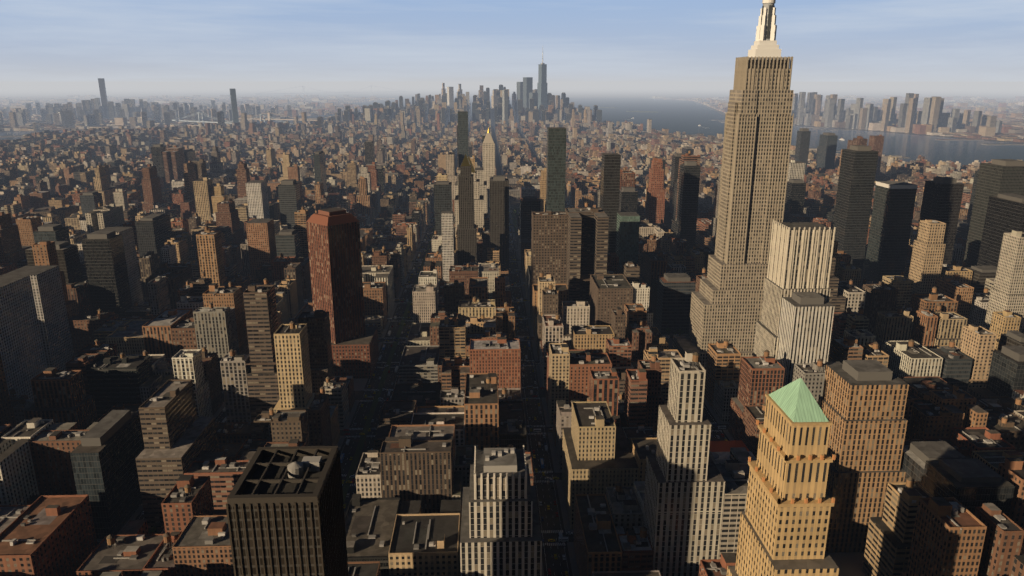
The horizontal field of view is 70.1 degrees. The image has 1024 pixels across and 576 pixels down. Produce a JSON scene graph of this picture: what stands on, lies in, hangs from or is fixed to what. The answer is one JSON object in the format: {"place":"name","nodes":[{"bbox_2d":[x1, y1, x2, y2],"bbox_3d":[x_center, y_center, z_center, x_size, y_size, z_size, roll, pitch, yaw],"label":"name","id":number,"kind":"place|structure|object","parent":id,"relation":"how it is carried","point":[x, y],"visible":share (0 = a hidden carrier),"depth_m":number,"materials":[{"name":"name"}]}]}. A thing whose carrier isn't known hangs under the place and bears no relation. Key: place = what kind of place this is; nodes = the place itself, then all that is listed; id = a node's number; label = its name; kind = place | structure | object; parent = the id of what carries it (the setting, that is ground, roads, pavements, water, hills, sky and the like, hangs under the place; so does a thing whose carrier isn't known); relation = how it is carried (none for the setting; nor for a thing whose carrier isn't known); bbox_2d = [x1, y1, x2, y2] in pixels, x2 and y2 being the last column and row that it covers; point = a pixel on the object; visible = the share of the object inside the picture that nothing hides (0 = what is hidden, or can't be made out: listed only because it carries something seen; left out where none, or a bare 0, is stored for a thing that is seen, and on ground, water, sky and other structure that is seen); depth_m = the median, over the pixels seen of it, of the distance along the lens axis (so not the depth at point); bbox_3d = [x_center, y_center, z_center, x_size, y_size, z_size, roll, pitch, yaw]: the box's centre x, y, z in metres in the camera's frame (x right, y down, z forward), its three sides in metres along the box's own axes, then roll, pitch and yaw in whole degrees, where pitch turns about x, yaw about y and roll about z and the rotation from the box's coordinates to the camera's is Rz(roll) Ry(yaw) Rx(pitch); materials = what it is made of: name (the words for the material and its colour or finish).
{"place":"outdoors","nodes":[
{"label":"outdoors","id":0,"kind":"place"},
{"bbox_2d":[0,116,330,139],"bbox_3d":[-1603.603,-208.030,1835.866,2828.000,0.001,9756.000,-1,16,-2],"label":"river","id":1,"kind":"structure","parent":0,"point":[21,133],"depth_m":4459.72,"materials":[{"name":"liquid"}]},
{"bbox_2d":[0,84,1023,575],"bbox_3d":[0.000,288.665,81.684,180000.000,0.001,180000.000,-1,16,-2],"label":"ground","id":2,"kind":"structure","parent":0,"point":[548,496],"depth_m":1149.12,"materials":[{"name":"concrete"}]},
{"bbox_2d":[0,275,46,398],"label":"slab","id":3,"kind":"structure","parent":2,"relation":"on","point":[22,354],"depth_m":682.70,"materials":[{"name":"glass"}]},
{"bbox_2d":[4,265,73,369],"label":"grey slab","id":4,"kind":"structure","parent":2,"relation":"on","point":[47,288],"depth_m":759.50,"materials":[{"name":"glass"}]},
{"bbox_2d":[0,123,119,137],"bbox_3d":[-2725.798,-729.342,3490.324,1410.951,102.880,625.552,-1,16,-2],"label":"bridge","id":5,"kind":"structure","parent":2,"relation":"on","point":[34,126],"depth_m":3627.47,"materials":[{"name":"metal"}]},
{"bbox_2d":[98,78,107,117],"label":"skyscraper","id":6,"kind":"structure","parent":2,"relation":"on","point":[102,89],"depth_m":5896.83,"materials":[{"name":"glass"}]},
{"bbox_2d":[98,227,143,305],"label":"slab","id":7,"kind":"structure","parent":2,"relation":"on","point":[127,233],"depth_m":952.62,"materials":[{"name":"metal"}]},
{"bbox_2d":[0,95,394,131],"bbox_3d":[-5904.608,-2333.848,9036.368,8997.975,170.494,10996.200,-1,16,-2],"label":"distant city buildings","id":8,"kind":"structure","parent":2,"relation":"on","point":[79,111],"depth_m":6142.02,"materials":[{"name":"metal"}]},
{"bbox_2d":[172,112,293,126],"bbox_3d":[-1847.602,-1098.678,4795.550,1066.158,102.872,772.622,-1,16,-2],"label":"suspension bridge","id":9,"kind":"structure","parent":2,"relation":"on","point":[203,121],"depth_m":4915.13,"materials":[{"name":"metal"}]},
{"bbox_2d":[229,89,238,122],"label":"skyscraper","id":10,"kind":"structure","parent":2,"relation":"on","point":[233,99],"depth_m":4508.70,"materials":[{"name":"glass"}]},
{"bbox_2d":[246,180,269,218],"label":"white slab","id":11,"kind":"structure","parent":2,"relation":"on","point":[257,199],"depth_m":1404.38,"materials":[{"name":"concrete"}]},
{"bbox_2d":[246,219,276,281],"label":"brown slab","id":12,"kind":"structure","parent":2,"relation":"on","point":[261,240],"depth_m":1056.40,"materials":[{"name":"brick"}]},
{"bbox_2d":[226,446,348,575],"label":"skyscraper","id":13,"kind":"structure","parent":2,"relation":"on","point":[285,510],"depth_m":268.06,"materials":[{"name":"metal"}]},
{"bbox_2d":[238,112,337,120],"bbox_3d":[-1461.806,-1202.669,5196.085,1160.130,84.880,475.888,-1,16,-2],"label":"suspension bridge","id":14,"kind":"structure","parent":2,"relation":"on","point":[270,114],"depth_m":5270.13,"materials":[{"name":"metal"}]},
{"bbox_2d":[256,86,407,94],"bbox_3d":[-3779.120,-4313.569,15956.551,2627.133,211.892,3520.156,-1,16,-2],"label":"verrazzano bridge","id":15,"kind":"structure","parent":2,"relation":"on","point":[326,91],"depth_m":15988.06,"materials":[{"name":"metal"}]},
{"bbox_2d":[306,207,378,378],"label":"skyscraper","id":16,"kind":"structure","parent":2,"relation":"on","point":[334,245],"depth_m":754.19,"materials":[{"name":"brick"}]},
{"bbox_2d":[97,187,728,575],"bbox_3d":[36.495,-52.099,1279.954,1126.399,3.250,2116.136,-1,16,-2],"label":"vehicles","id":17,"kind":"object","parent":2,"relation":"on","point":[562,538],"visible":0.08,"depth_m":721.85,"materials":[{"name":"metal"}]},
{"bbox_2d":[0,85,840,158],"bbox_3d":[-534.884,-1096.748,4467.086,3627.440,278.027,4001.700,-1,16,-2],"label":"distant city buildings","id":18,"kind":"structure","parent":2,"relation":"on","point":[426,124],"depth_m":3921.21,"materials":[{"name":"metal"}]},
{"bbox_2d":[139,205,722,575],"bbox_3d":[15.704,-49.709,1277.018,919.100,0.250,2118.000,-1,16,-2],"label":"road markings","id":19,"kind":"object","parent":2,"relation":"on","point":[351,471],"visible":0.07,"depth_m":701.59,"materials":[{"name":"paint"}]},
{"bbox_2d":[441,83,445,98],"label":"skyscraper","id":20,"kind":"structure","parent":2,"relation":"on","point":[443,90],"depth_m":5719.54,"materials":[{"name":"stone"}]},
{"bbox_2d":[441,211,454,281],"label":"building","id":21,"kind":"structure","parent":2,"relation":"on","point":[447,222],"depth_m":1020.74,"materials":[{"name":"metal"}]},
{"bbox_2d":[447,87,453,121],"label":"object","id":22,"kind":"object","parent":2,"relation":"on","point":[450,97],"visible":0.68,"depth_m":5156.39,"materials":[{"name":"metal"}]},
{"bbox_2d":[458,111,468,167],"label":"skyscraper","id":23,"kind":"structure","parent":2,"relation":"on","point":[463,145],"depth_m":1596.05,"materials":[{"name":"glass"}]},
{"bbox_2d":[457,154,476,264],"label":"skyscraper","id":24,"kind":"structure","parent":2,"relation":"on","point":[466,239],"depth_m":1074.29,"materials":[{"name":"metal"}]},
{"bbox_2d":[454,156,483,241],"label":"skyscraper","id":25,"kind":"structure","parent":2,"relation":"on","point":[478,209],"depth_m":1252.71,"materials":[{"name":"stone"}]},
{"bbox_2d":[455,168,486,213],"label":"building","id":26,"kind":"structure","parent":2,"relation":"on","point":[482,182],"depth_m":1396.10,"materials":[{"name":"stone"}]},
{"bbox_2d":[97,118,866,575],"bbox_3d":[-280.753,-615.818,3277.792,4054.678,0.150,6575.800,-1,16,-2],"label":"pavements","id":27,"kind":"structure","parent":2,"relation":"on","point":[849,562],"depth_m":655.30,"materials":[{"name":"concrete"}]},
{"bbox_2d":[148,328,683,533],"bbox_3d":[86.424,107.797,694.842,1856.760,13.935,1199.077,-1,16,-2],"label":"street trees","id":28,"kind":"object","parent":27,"relation":"on","point":[153,530],"visible":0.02,"depth_m":495.21,"materials":[{"name":"plant"}]},
{"bbox_2d":[482,127,494,218],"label":"skyscraper","id":29,"kind":"structure","parent":2,"relation":"on","point":[488,147],"depth_m":1479.66,"materials":[{"name":"stone"}]},
{"bbox_2d":[490,90,496,125],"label":"skyscraper","id":30,"kind":"structure","parent":2,"relation":"on","point":[493,100],"depth_m":5082.59,"materials":[{"name":"stone"}]},
{"bbox_2d":[490,175,508,273],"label":"dark tower","id":31,"kind":"structure","parent":2,"relation":"on","point":[499,211],"depth_m":1156.48,"materials":[{"name":"glass"}]},
{"bbox_2d":[460,445,541,575],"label":"skyscraper","id":32,"kind":"structure","parent":2,"relation":"on","point":[500,535],"depth_m":394.01,"materials":[{"name":"stone"}]},
{"bbox_2d":[502,90,507,125],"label":"skyscraper","id":33,"kind":"structure","parent":2,"relation":"on","point":[505,105],"depth_m":4507.73,"materials":[{"name":"metal"}]},
{"bbox_2d":[0,125,1021,242],"bbox_3d":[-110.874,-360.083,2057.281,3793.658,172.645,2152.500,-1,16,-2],"label":"city buildings","id":34,"kind":"structure","parent":2,"relation":"on","point":[67,189],"depth_m":1929.39,"materials":[{"name":"brick"}]},
{"bbox_2d":[0,150,1023,575],"bbox_3d":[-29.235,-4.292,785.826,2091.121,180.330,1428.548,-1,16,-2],"label":"city buildings","id":35,"kind":"structure","parent":2,"relation":"on","point":[108,430],"depth_m":615.78,"materials":[{"name":"brick"}]},
{"bbox_2d":[517,82,522,99],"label":"skyscraper","id":36,"kind":"structure","parent":2,"relation":"on","point":[519,90],"depth_m":5294.12,"materials":[{"name":"glass"}]},
{"bbox_2d":[523,77,532,107],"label":"skyscraper","id":37,"kind":"structure","parent":2,"relation":"on","point":[527,85],"depth_m":5180.91,"materials":[{"name":"glass"}]},
{"bbox_2d":[529,93,537,108],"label":"skyscraper","id":38,"kind":"structure","parent":2,"relation":"on","point":[534,96],"depth_m":5028.73,"materials":[{"name":"glass"}]},
{"bbox_2d":[537,52,547,108],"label":"skyscraper","id":39,"kind":"structure","parent":2,"relation":"on","point":[542,84],"depth_m":5145.76,"materials":[{"name":"glass"}]},
{"bbox_2d":[546,127,565,211],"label":"skyscraper","id":40,"kind":"structure","parent":2,"relation":"on","point":[556,169],"depth_m":985.37,"materials":[{"name":"glass"}]},
{"bbox_2d":[600,153,620,252],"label":"tower","id":41,"kind":"structure","parent":2,"relation":"on","point":[610,183],"depth_m":996.10,"materials":[{"name":"glass"}]},
{"bbox_2d":[616,212,639,264],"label":"teal tower","id":42,"kind":"structure","parent":2,"relation":"on","point":[627,236],"depth_m":986.60,"materials":[{"name":"glass"}]},
{"bbox_2d":[676,161,700,248],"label":"dark tower","id":43,"kind":"structure","parent":2,"relation":"on","point":[688,195],"depth_m":1186.38,"materials":[{"name":"glass"}]},
{"bbox_2d":[709,440,755,463],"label":"building","id":44,"kind":"structure","parent":2,"relation":"on","point":[720,451],"depth_m":575.47,"materials":[{"name":"brick"}]},
{"bbox_2d":[672,0,793,375],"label":"skyscraper","id":45,"kind":"structure","parent":2,"relation":"on","point":[726,300],"depth_m":733.35,"materials":[{"name":"stone"}]},
{"bbox_2d":[727,378,838,575],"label":"skyscraper","id":46,"kind":"structure","parent":2,"relation":"on","point":[784,522],"depth_m":285.39,"materials":[{"name":"stone"}]},
{"bbox_2d":[753,220,835,359],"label":"art deco tower","id":47,"kind":"structure","parent":2,"relation":"on","point":[800,256],"depth_m":646.65,"materials":[{"name":"stone"}]},
{"bbox_2d":[777,292,834,386],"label":"striped tower","id":48,"kind":"structure","parent":2,"relation":"on","point":[805,327],"depth_m":629.16,"materials":[{"name":"stone"}]},
{"bbox_2d":[614,121,1023,157],"bbox_3d":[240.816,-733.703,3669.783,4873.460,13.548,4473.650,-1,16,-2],"label":"piers","id":49,"kind":"structure","parent":2,"relation":"on","point":[898,156],"depth_m":3885.74,"materials":[{"name":"concrete"}]},
{"bbox_2d":[653,92,1023,141],"bbox_3d":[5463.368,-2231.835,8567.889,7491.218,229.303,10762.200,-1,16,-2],"label":"distant city buildings","id":50,"kind":"structure","parent":2,"relation":"on","point":[986,118],"depth_m":4867.27,"materials":[{"name":"concrete"}]},
{"bbox_2d":[833,145,878,283],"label":"skyscraper","id":51,"kind":"structure","parent":2,"relation":"on","point":[856,180],"depth_m":1070.35,"materials":[{"name":"glass"}]},
{"bbox_2d":[818,360,908,552],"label":"skyscraper","id":52,"kind":"structure","parent":2,"relation":"on","point":[862,404],"depth_m":467.61,"materials":[{"name":"stone"}]},
{"bbox_2d":[863,181,917,283],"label":"skyscraper","id":53,"kind":"structure","parent":2,"relation":"on","point":[890,224],"depth_m":1011.96,"materials":[{"name":"glass"}]},
{"bbox_2d":[916,177,963,263],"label":"skyscraper","id":54,"kind":"structure","parent":2,"relation":"on","point":[942,199],"depth_m":990.11,"materials":[{"name":"glass"}]},
{"bbox_2d":[963,159,1023,266],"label":"skyscraper","id":55,"kind":"structure","parent":2,"relation":"on","point":[996,177],"depth_m":975.06,"materials":[{"name":"glass"}]},
{"bbox_2d":[0,0,1023,83],"label":"sky","id":56,"kind":"structure","parent":0,"point":[42,41],"materials":[{"name":"blue"}]},
{"bbox_2d":[512,214,517,234],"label":"madison square park lawn","id":57,"kind":"structure","parent":0,"point":[514,223],"depth_m":1612.94,"materials":[{"name":"plant"}]},
{"bbox_2d":[107,84,1023,166],"bbox_3d":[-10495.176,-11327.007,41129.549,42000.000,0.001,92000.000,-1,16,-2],"label":"water","id":58,"kind":"structure","parent":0,"point":[682,116],"depth_m":7111.37,"materials":[{"name":"liquid"}]},
{"bbox_2d":[626,111,657,112],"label":"island","id":59,"kind":"structure","parent":0,"point":[643,111],"depth_m":7578.58,"materials":[{"name":"grey"}]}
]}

